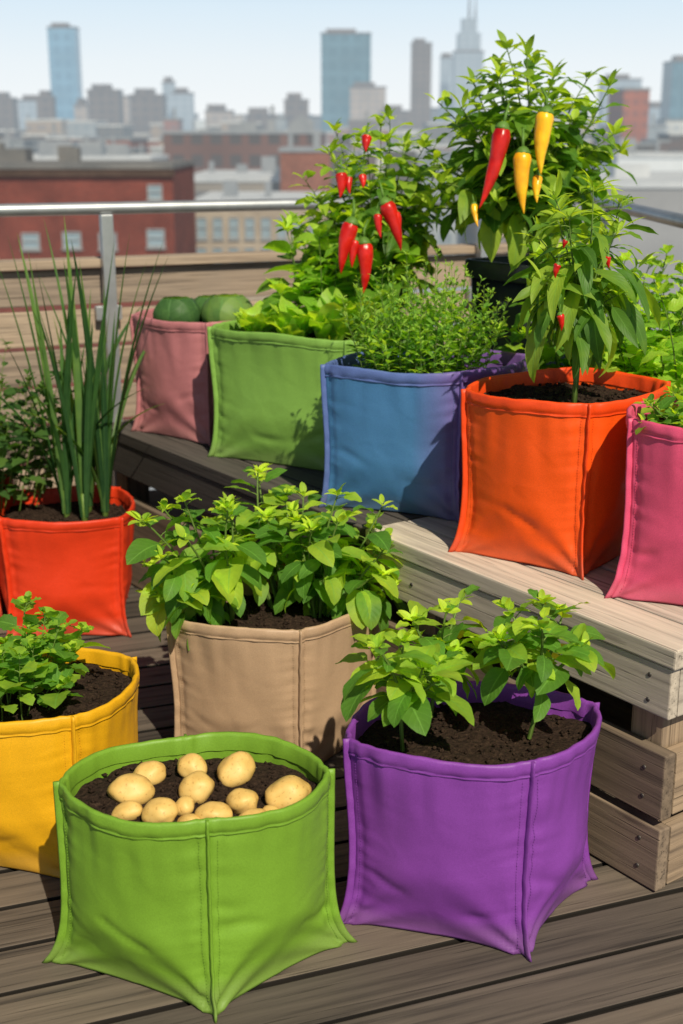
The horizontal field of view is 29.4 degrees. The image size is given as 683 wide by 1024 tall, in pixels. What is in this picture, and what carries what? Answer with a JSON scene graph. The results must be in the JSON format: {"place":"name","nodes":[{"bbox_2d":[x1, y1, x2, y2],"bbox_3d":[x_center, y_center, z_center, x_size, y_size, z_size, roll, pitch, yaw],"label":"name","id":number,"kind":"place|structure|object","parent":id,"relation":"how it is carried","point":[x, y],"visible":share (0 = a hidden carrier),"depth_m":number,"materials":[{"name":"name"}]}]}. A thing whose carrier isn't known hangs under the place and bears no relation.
{"place":"outdoors","nodes":[
{"label":"outdoors","id":0,"kind":"place"},
{"bbox_2d":[0,474,13,616],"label":"grow bag","id":1,"kind":"object","parent":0,"point":[8,506],"visible":0.2,"depth_m":3.93,"materials":[{"name":"fabric"}]},
{"bbox_2d":[0,339,83,512],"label":"parsley plant","id":2,"kind":"object","parent":1,"relation":"in","point":[17,459],"visible":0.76,"depth_m":3.85,"materials":[{"name":"green plant"}]},
{"bbox_2d":[0,92,19,129],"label":"tower building","id":3,"kind":"structure","parent":0,"point":[9,115],"depth_m":670.41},
{"bbox_2d":[0,130,24,138],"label":"lowrise building","id":4,"kind":"structure","parent":0,"point":[14,134],"depth_m":518.01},
{"bbox_2d":[18,95,38,128],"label":"tower building","id":5,"kind":"structure","parent":0,"point":[26,104],"depth_m":764.80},
{"bbox_2d":[25,120,41,133],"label":"lowrise building","id":6,"kind":"structure","parent":0,"point":[33,126],"depth_m":536.69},
{"bbox_2d":[21,123,64,138],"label":"lowrise building","id":7,"kind":"structure","parent":0,"point":[33,136],"depth_m":338.60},
{"bbox_2d":[35,90,56,119],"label":"tower building","id":8,"kind":"structure","parent":0,"point":[46,103],"depth_m":611.72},
{"bbox_2d":[40,119,69,135],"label":"lowrise building","id":9,"kind":"structure","parent":0,"point":[46,126],"depth_m":520.77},
{"bbox_2d":[45,121,79,140],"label":"lowrise building","id":10,"kind":"structure","parent":0,"point":[58,138],"depth_m":313.01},
{"bbox_2d":[46,23,82,119],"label":"tower building","id":11,"kind":"structure","parent":0,"point":[65,63],"depth_m":853.24,"materials":[{"name":"blue glass"}]},
{"bbox_2d":[73,98,88,119],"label":"tower building","id":12,"kind":"structure","parent":0,"point":[81,109],"depth_m":593.10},
{"bbox_2d":[0,139,168,159],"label":"warehouse building","id":13,"kind":"structure","parent":0,"point":[92,150],"depth_m":187.54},
{"bbox_2d":[66,120,107,136],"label":"lowrise building","id":14,"kind":"structure","parent":0,"point":[81,128],"depth_m":528.87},
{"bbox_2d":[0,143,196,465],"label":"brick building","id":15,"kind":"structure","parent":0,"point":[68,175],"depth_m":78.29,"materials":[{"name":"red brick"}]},
{"bbox_2d":[21,233,41,250],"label":"window","id":16,"kind":"structure","parent":15,"relation":"in","point":[31,241],"depth_m":78.51,"materials":[{"name":"white glass"}]},
{"bbox_2d":[62,232,82,249],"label":"window","id":17,"kind":"structure","parent":15,"relation":"in","point":[75,237],"depth_m":78.49,"materials":[{"name":"white glass"}]},
{"bbox_2d":[147,185,163,200],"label":"window","id":18,"kind":"structure","parent":15,"relation":"in","point":[154,192],"depth_m":77.71,"materials":[{"name":"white glass"}]},
{"bbox_2d":[146,229,165,248],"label":"window","id":19,"kind":"structure","parent":15,"relation":"in","point":[155,237],"depth_m":78.47,"materials":[{"name":"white glass"}]},
{"bbox_2d":[86,84,123,124],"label":"tower building","id":20,"kind":"structure","parent":0,"point":[105,102],"depth_m":668.79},
{"bbox_2d":[96,125,133,138],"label":"lowrise building","id":21,"kind":"structure","parent":0,"point":[103,131],"depth_m":527.79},
{"bbox_2d":[105,137,148,153],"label":"lowrise building","id":22,"kind":"structure","parent":0,"point":[133,141],"depth_m":294.87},
{"bbox_2d":[123,95,130,124],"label":"tower building","id":23,"kind":"structure","parent":0,"point":[127,108],"depth_m":726.56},
{"bbox_2d":[129,88,166,132],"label":"tower building","id":24,"kind":"structure","parent":0,"point":[148,106],"depth_m":612.09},
{"bbox_2d":[149,123,163,138],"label":"lowrise building","id":25,"kind":"structure","parent":0,"point":[156,129],"depth_m":544.59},
{"bbox_2d":[161,77,175,117],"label":"tower building","id":26,"kind":"structure","parent":0,"point":[168,85],"depth_m":762.30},
{"bbox_2d":[163,108,182,130],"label":"lowrise building","id":27,"kind":"structure","parent":0,"point":[174,123],"depth_m":509.65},
{"bbox_2d":[171,88,194,130],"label":"tower building","id":28,"kind":"structure","parent":0,"point":[183,102],"depth_m":745.36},
{"bbox_2d":[204,104,234,128],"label":"tower building","id":29,"kind":"structure","parent":0,"point":[215,114],"depth_m":612.72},
{"bbox_2d":[194,156,279,197],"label":"warehouse building","id":30,"kind":"structure","parent":0,"point":[209,180],"depth_m":127.25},
{"bbox_2d":[245,108,277,129],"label":"tower building","id":31,"kind":"structure","parent":0,"point":[262,115],"depth_m":555.39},
{"bbox_2d":[195,180,330,300],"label":"stone building","id":32,"kind":"structure","parent":0,"point":[239,231],"depth_m":98.05,"materials":[{"name":"beige stone"}]},
{"bbox_2d":[196,217,207,239],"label":"window","id":33,"kind":"structure","parent":32,"relation":"in","point":[201,221],"depth_m":97.88,"materials":[{"name":"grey glass"}]},
{"bbox_2d":[212,217,223,239],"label":"window","id":34,"kind":"structure","parent":32,"relation":"in","point":[217,221],"depth_m":97.88,"materials":[{"name":"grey glass"}]},
{"bbox_2d":[228,217,239,239],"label":"window","id":35,"kind":"structure","parent":32,"relation":"in","point":[233,221],"depth_m":97.88,"materials":[{"name":"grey glass"}]},
{"bbox_2d":[244,217,255,239],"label":"window","id":36,"kind":"structure","parent":32,"relation":"in","point":[249,221],"depth_m":97.88,"materials":[{"name":"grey glass"}]},
{"bbox_2d":[260,217,271,239],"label":"window","id":37,"kind":"structure","parent":32,"relation":"in","point":[265,221],"depth_m":97.88,"materials":[{"name":"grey glass"}]},
{"bbox_2d":[275,116,287,130],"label":"lowrise building","id":38,"kind":"structure","parent":0,"point":[281,123],"depth_m":526.72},
{"bbox_2d":[283,93,308,129],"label":"tower building","id":39,"kind":"structure","parent":0,"point":[295,104],"depth_m":573.48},
{"bbox_2d":[279,132,330,190],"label":"brick building","id":40,"kind":"structure","parent":0,"point":[300,160],"depth_m":120.96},
{"bbox_2d":[149,254,471,489],"bbox_3d":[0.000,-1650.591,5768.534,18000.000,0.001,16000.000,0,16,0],"label":"ground","id":41,"kind":"structure","parent":0,"point":[457,289],"depth_m":187.48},
{"bbox_2d":[12,139,46,146],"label":"lowrise building","id":42,"kind":"structure","parent":41,"relation":"on","point":[23,142],"depth_m":315.20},
{"bbox_2d":[162,115,325,172],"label":"office building","id":43,"kind":"structure","parent":41,"relation":"on","point":[248,144],"depth_m":202.25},
{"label":"roof base","id":44,"kind":"structure","parent":41,"relation":"on","visible":0},
{"bbox_2d":[0,518,682,1023],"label":"deck","id":45,"kind":"structure","parent":44,"relation":"on","point":[608,946],"depth_m":2.27,"materials":[{"name":"brown wood"}]},
{"bbox_2d":[0,485,135,636],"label":"grow bag","id":46,"kind":"object","parent":45,"relation":"on","point":[72,565],"visible":0.83,"depth_m":3.71,"materials":[{"name":"fabric"}]},
{"bbox_2d":[0,234,145,517],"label":"leek plant","id":47,"kind":"object","parent":46,"relation":"on","point":[64,466],"visible":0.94,"depth_m":3.73,"materials":[{"name":"green plant"}]},
{"bbox_2d":[36,262,111,520],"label":"leek plant","id":48,"kind":"object","parent":46,"relation":"on","point":[85,407],"visible":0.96,"depth_m":3.71,"materials":[{"name":"green plant"}]},
{"bbox_2d":[17,237,170,515],"bbox_3d":[-0.677,-0.379,3.764,0.281,0.851,0.593,15,22,42],"label":"leek plant","id":49,"kind":"object","parent":46,"relation":"on","point":[104,449],"visible":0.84,"depth_m":3.76,"materials":[{"name":"green plant"}]},
{"bbox_2d":[29,218,164,511],"bbox_3d":[-0.736,-0.435,3.873,0.368,0.898,0.466,-4,17,-14],"label":"leek plant","id":50,"kind":"object","parent":46,"relation":"on","point":[76,349],"visible":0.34,"depth_m":3.79,"materials":[{"name":"green plant"}]},
{"bbox_2d":[0,642,139,877],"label":"grow bag","id":51,"kind":"object","parent":45,"relation":"on","point":[42,749],"visible":0.56,"depth_m":2.50,"materials":[{"name":"fabric"}]},
{"bbox_2d":[0,591,110,720],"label":"celery plant","id":52,"kind":"object","parent":51,"relation":"on","point":[24,662],"visible":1,"depth_m":2.55,"materials":[{"name":"green plant"}]},
{"bbox_2d":[42,731,357,1022],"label":"grow bag","id":53,"kind":"object","parent":45,"relation":"on","point":[215,916],"visible":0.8,"depth_m":2.16,"materials":[{"name":"fabric"}]},
{"bbox_2d":[111,800,142,819],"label":"potato","id":54,"kind":"object","parent":53,"relation":"on","point":[129,810],"visible":0.83,"depth_m":2.16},
{"bbox_2d":[107,773,154,803],"bbox_3d":[-0.361,0.477,2.228,0.082,0.057,0.063,0,16,0],"label":"potato","id":55,"kind":"object","parent":53,"relation":"on","point":[139,788],"visible":0.87,"depth_m":2.21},
{"bbox_2d":[133,760,165,784],"bbox_3d":[-0.338,0.460,2.283,0.060,0.044,0.047,0,16,0],"label":"potato","id":56,"kind":"object","parent":53,"relation":"on","point":[153,772],"visible":0.61,"depth_m":2.27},
{"bbox_2d":[141,797,177,822],"bbox_3d":[-0.301,0.496,2.156,0.062,0.043,0.049,0,16,0],"label":"potato","id":57,"kind":"object","parent":53,"relation":"on","point":[159,809],"visible":0.94,"depth_m":2.14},
{"bbox_2d":[176,795,194,815],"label":"potato","id":58,"kind":"object","parent":53,"relation":"on","point":[185,804],"visible":0.71,"depth_m":2.16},
{"bbox_2d":[177,753,206,777],"bbox_3d":[-0.266,0.451,2.313,0.055,0.048,0.049,0,16,0],"label":"potato","id":59,"kind":"object","parent":53,"relation":"on","point":[188,764],"visible":0.88,"depth_m":2.30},
{"bbox_2d":[178,771,214,804],"bbox_3d":[-0.249,0.475,2.233,0.061,0.057,0.057,0,16,0],"label":"potato","id":60,"kind":"object","parent":53,"relation":"on","point":[197,787],"visible":0.94,"depth_m":2.21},
{"bbox_2d":[195,801,232,818],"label":"potato","id":61,"kind":"object","parent":53,"relation":"on","point":[211,809],"visible":0.71,"depth_m":2.13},
{"bbox_2d":[217,751,255,786],"bbox_3d":[-0.186,0.456,2.298,0.069,0.065,0.070,0,16,0],"label":"potato","id":62,"kind":"object","parent":53,"relation":"on","point":[236,769],"visible":0.98,"depth_m":2.27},
{"bbox_2d":[226,788,258,814],"bbox_3d":[-0.167,0.487,2.188,0.055,0.049,0.050,0,16,0],"label":"potato","id":63,"kind":"object","parent":53,"relation":"on","point":[239,801],"visible":0.85,"depth_m":2.17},
{"bbox_2d":[265,775,311,808],"bbox_3d":[-0.091,0.480,2.215,0.079,0.062,0.066,0,16,0],"label":"potato","id":64,"kind":"object","parent":53,"relation":"on","point":[284,791],"visible":0.8,"depth_m":2.19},
{"bbox_2d":[165,574,378,761],"bbox_3d":[-0.149,0.379,3.043,0.392,0.377,0.407,9,18,28],"label":"grow bag","id":65,"kind":"object","parent":45,"relation":"on","point":[263,668],"visible":0.61,"depth_m":2.90,"materials":[{"name":"fabric"}]},
{"bbox_2d":[125,489,266,650],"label":"potato plant","id":66,"kind":"object","parent":65,"relation":"in","point":[177,590],"visible":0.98,"depth_m":2.86,"materials":[{"name":"green plant"}]},
{"bbox_2d":[199,463,360,615],"bbox_3d":[-0.141,0.073,3.080,0.400,0.369,0.325,0,16,0],"label":"potato plant","id":67,"kind":"object","parent":65,"relation":"in","point":[266,524],"visible":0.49,"depth_m":3.03,"materials":[{"name":"green plant"}]},
{"bbox_2d":[258,482,408,642],"bbox_3d":[-0.014,0.117,2.994,0.324,0.383,0.356,-12,20,-36],"label":"potato plant","id":68,"kind":"object","parent":65,"relation":"in","point":[341,591],"visible":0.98,"depth_m":2.93,"materials":[{"name":"green plant"}]},
{"bbox_2d":[0,241,587,517],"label":"fence","id":69,"kind":"object","parent":45,"relation":"on","point":[198,274],"visible":0.07,"depth_m":4.61,"materials":[{"name":"brown wood"}]},
{"bbox_2d":[0,193,591,486],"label":"railing","id":70,"kind":"object","parent":45,"relation":"on","point":[105,211],"visible":0.29,"depth_m":4.50,"materials":[{"name":"metal"}]},
{"bbox_2d":[111,420,682,891],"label":"bench","id":71,"kind":"object","parent":45,"relation":"on","point":[635,824],"visible":0.48,"depth_m":2.66,"materials":[{"name":"brown wood"}]},
{"bbox_2d":[129,308,231,446],"bbox_3d":[-0.432,-0.440,4.069,0.396,0.370,0.391,13,20,37],"label":"grow bag","id":72,"kind":"object","parent":71,"relation":"on","point":[173,373],"visible":0.51,"depth_m":3.91,"materials":[{"name":"fabric"}]},
{"bbox_2d":[153,296,200,321],"bbox_3d":[-0.501,-0.587,3.964,0.147,0.134,0.146,0,16,0],"label":"watermelon","id":73,"kind":"object","parent":72,"relation":"in","point":[179,309],"visible":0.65,"depth_m":3.90,"materials":[{"name":"green plant"}]},
{"bbox_2d":[201,294,252,322],"bbox_3d":[-0.344,-0.583,3.943,0.167,0.149,0.168,0,16,0],"label":"watermelon","id":74,"kind":"object","parent":72,"relation":"in","point":[220,307],"visible":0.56,"depth_m":3.88,"materials":[{"name":"green plant"}]},
{"bbox_2d":[207,320,408,470],"bbox_3d":[-0.088,-0.350,3.736,0.524,0.381,0.408,9,18,28],"label":"grow bag","id":75,"kind":"object","parent":71,"relation":"on","point":[266,386],"visible":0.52,"depth_m":3.60,"materials":[{"name":"fabric"}]},
{"bbox_2d":[233,286,398,340],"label":"lettuce plant","id":76,"kind":"object","parent":75,"relation":"in","point":[323,318],"visible":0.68,"depth_m":3.59,"materials":[{"name":"green plant"}]},
{"bbox_2d":[255,206,438,337],"bbox_3d":[0.018,-0.683,3.760,0.541,0.395,0.397,0,16,0],"label":"basil plant","id":77,"kind":"object","parent":75,"relation":"on","point":[313,283],"visible":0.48,"depth_m":3.70,"materials":[{"name":"green plant"}]},
{"bbox_2d":[318,348,527,522],"bbox_3d":[0.219,-0.208,3.272,0.435,0.367,0.409,8,18,26],"label":"grow bag","id":78,"kind":"object","parent":71,"relation":"on","point":[394,438],"visible":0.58,"depth_m":3.12,"materials":[{"name":"fabric"}]},
{"bbox_2d":[336,248,511,373],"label":"thyme plant","id":79,"kind":"object","parent":78,"relation":"on","point":[418,344],"visible":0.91,"depth_m":3.11,"materials":[{"name":"green plant"}]},
{"bbox_2d":[448,367,670,579],"bbox_3d":[0.495,-0.104,2.898,0.379,0.375,0.429,13,21,39],"label":"grow bag","id":80,"kind":"object","parent":71,"relation":"on","point":[543,468],"visible":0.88,"depth_m":2.75,"materials":[{"name":"fabric"}]},
{"bbox_2d":[503,169,660,402],"bbox_3d":[0.510,-0.454,2.732,0.302,0.521,0.308,7,18,23],"label":"chilli plant","id":81,"kind":"object","parent":80,"relation":"on","point":[585,335],"visible":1,"depth_m":2.67,"materials":[{"name":"green plant"}]},
{"bbox_2d":[604,396,682,604],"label":"grow bag","id":82,"kind":"object","parent":71,"relation":"on","point":[650,566],"visible":0.88,"depth_m":2.54,"materials":[{"name":"fabric"}]},
{"bbox_2d":[633,384,682,434],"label":"mint plant","id":83,"kind":"object","parent":82,"relation":"on","point":[666,406],"visible":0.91,"depth_m":2.56,"materials":[{"name":"green plant"}]},
{"bbox_2d":[340,681,601,961],"bbox_3d":[0.243,0.557,2.417,0.436,0.383,0.378,6,17,19],"label":"grow bag","id":84,"kind":"object","parent":45,"relation":"on","point":[460,826],"visible":0.93,"depth_m":2.30,"materials":[{"name":"fabric"}]},
{"bbox_2d":[335,628,473,751],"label":"pepper seedling","id":85,"kind":"object","parent":84,"relation":"on","point":[402,699],"visible":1,"depth_m":2.24,"materials":[{"name":"green plant"}]},
{"bbox_2d":[378,584,492,717],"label":"pepper seedling","id":86,"kind":"object","parent":84,"relation":"on","point":[445,638],"visible":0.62,"depth_m":2.42,"materials":[{"name":"green plant"}]},
{"bbox_2d":[463,588,615,738],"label":"pepper seedling","id":87,"kind":"object","parent":84,"relation":"on","point":[544,649],"visible":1,"depth_m":2.30,"materials":[{"name":"green plant"}]},
{"bbox_2d":[465,254,571,364],"bbox_3d":[0.545,-0.206,3.834,0.286,1.060,0.286,-11,20,-34],"label":"planter","id":88,"kind":"object","parent":45,"relation":"on","point":[495,272],"visible":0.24,"depth_m":3.64,"materials":[{"name":"plastic"}]},
{"bbox_2d":[405,30,636,271],"bbox_3d":[0.493,-0.939,3.555,0.647,0.724,0.558,0,16,0],"label":"chilli plant","id":89,"kind":"object","parent":88,"relation":"in","point":[496,186],"visible":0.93,"depth_m":3.50,"materials":[{"name":"green plant"}]},
{"bbox_2d":[594,196,682,316],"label":"railing","id":90,"kind":"object","parent":45,"relation":"on","point":[669,218],"visible":0.3,"depth_m":4.09,"materials":[{"name":"metal"}]},
{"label":"planter","id":91,"kind":"object","parent":45,"relation":"on","visible":0},
{"bbox_2d":[276,104,457,307],"bbox_3d":[0.051,-0.803,3.785,0.479,0.735,0.523,8,18,25],"label":"chilli plant","id":92,"kind":"object","parent":91,"relation":"in","point":[384,187],"visible":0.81,"depth_m":3.71,"materials":[{"name":"green plant"}]},
{"bbox_2d":[331,146,348,223],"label":"lowrise building","id":93,"kind":"structure","parent":0,"point":[336,154],"depth_m":260.52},
{"bbox_2d":[0,0,682,119],"label":"sky","id":94,"kind":"structure","parent":0,"point":[241,55],"materials":[{"name":"white"}]},
{"bbox_2d":[320,29,371,131],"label":"tower building","id":95,"kind":"structure","parent":0,"point":[345,59],"depth_m":852.72,"materials":[{"name":"teal glass"}]},
{"bbox_2d":[348,111,378,144],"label":"lowrise building","id":96,"kind":"structure","parent":0,"point":[357,123],"depth_m":539.60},
{"bbox_2d":[349,82,386,118],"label":"tower building","id":97,"kind":"structure","parent":0,"point":[370,97],"depth_m":782.16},
{"bbox_2d":[379,105,412,129],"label":"tower building","id":98,"kind":"structure","parent":0,"point":[403,116],"depth_m":670.30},
{"bbox_2d":[384,137,416,235],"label":"lowrise building","id":99,"kind":"structure","parent":0,"point":[412,152],"depth_m":206.83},
{"bbox_2d":[392,121,416,146],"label":"lowrise building","id":100,"kind":"structure","parent":0,"point":[400,134],"depth_m":305.99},
{"bbox_2d":[410,38,432,131],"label":"tower building","id":101,"kind":"structure","parent":0,"point":[421,70],"depth_m":817.14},
{"bbox_2d":[415,152,432,233],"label":"lowrise building","id":102,"kind":"structure","parent":0,"point":[426,161],"depth_m":209.85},
{"bbox_2d":[423,118,454,143],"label":"lowrise building","id":103,"kind":"structure","parent":0,"point":[437,132],"depth_m":538.18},
{"bbox_2d":[424,150,462,255],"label":"lowrise building","id":104,"kind":"structure","parent":0,"point":[451,237],"depth_m":226.92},
{"bbox_2d":[439,53,452,122],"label":"tower building","id":105,"kind":"structure","parent":0,"point":[446,61],"depth_m":902.29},
{"bbox_2d":[451,0,484,130],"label":"tower building","id":106,"kind":"structure","parent":0,"point":[468,52],"depth_m":851.51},
{"bbox_2d":[466,150,505,254],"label":"lowrise building","id":107,"kind":"structure","parent":0,"point":[471,233],"depth_m":230.22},
{"bbox_2d":[597,74,642,128],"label":"tower building","id":108,"kind":"structure","parent":0,"point":[625,81],"depth_m":762.69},
{"bbox_2d":[559,164,682,329],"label":"warehouse building","id":109,"kind":"structure","parent":0,"point":[663,190],"depth_m":68.74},
{"bbox_2d":[607,88,650,142],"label":"brick building","id":110,"kind":"structure","parent":0,"point":[636,113],"depth_m":402.10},
{"bbox_2d":[587,138,682,170],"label":"warehouse building","id":111,"kind":"structure","parent":0,"point":[664,161],"depth_m":154.57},
{"bbox_2d":[636,143,659,150],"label":"lowrise building","id":112,"kind":"structure","parent":0,"point":[645,146],"depth_m":288.84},
{"bbox_2d":[648,102,660,124],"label":"tower building","id":113,"kind":"structure","parent":0,"point":[654,107],"depth_m":727.16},
{"bbox_2d":[640,130,670,151],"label":"lowrise building","id":114,"kind":"structure","parent":0,"point":[664,146],"depth_m":295.34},
{"bbox_2d":[647,114,666,139],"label":"lowrise building","id":115,"kind":"structure","parent":0,"point":[652,131],"depth_m":523.85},
{"bbox_2d":[655,119,682,132],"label":"lowrise building","id":116,"kind":"structure","parent":0,"point":[674,125],"depth_m":541.69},
{"bbox_2d":[657,133,682,151],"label":"lowrise building","id":117,"kind":"structure","parent":0,"point":[676,143],"depth_m":302.46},
{"bbox_2d":[660,55,682,118],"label":"tower building","id":118,"kind":"structure","parent":0,"point":[671,106],"depth_m":668.38,"materials":[{"name":"teal glass"}]},
{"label":"planter","id":119,"kind":"object","parent":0,"visible":0},
{"bbox_2d":[589,265,682,396],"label":"leafy greens","id":120,"kind":"object","parent":119,"relation":"in","point":[666,355],"visible":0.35,"depth_m":3.05,"materials":[{"name":"green plant"}]},
{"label":"planter","id":121,"kind":"object","parent":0,"visible":0},
{"bbox_2d":[491,238,682,373],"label":"leafy greens","id":122,"kind":"object","parent":121,"relation":"in","point":[548,351],"visible":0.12,"depth_m":3.32,"materials":[{"name":"green plant"}]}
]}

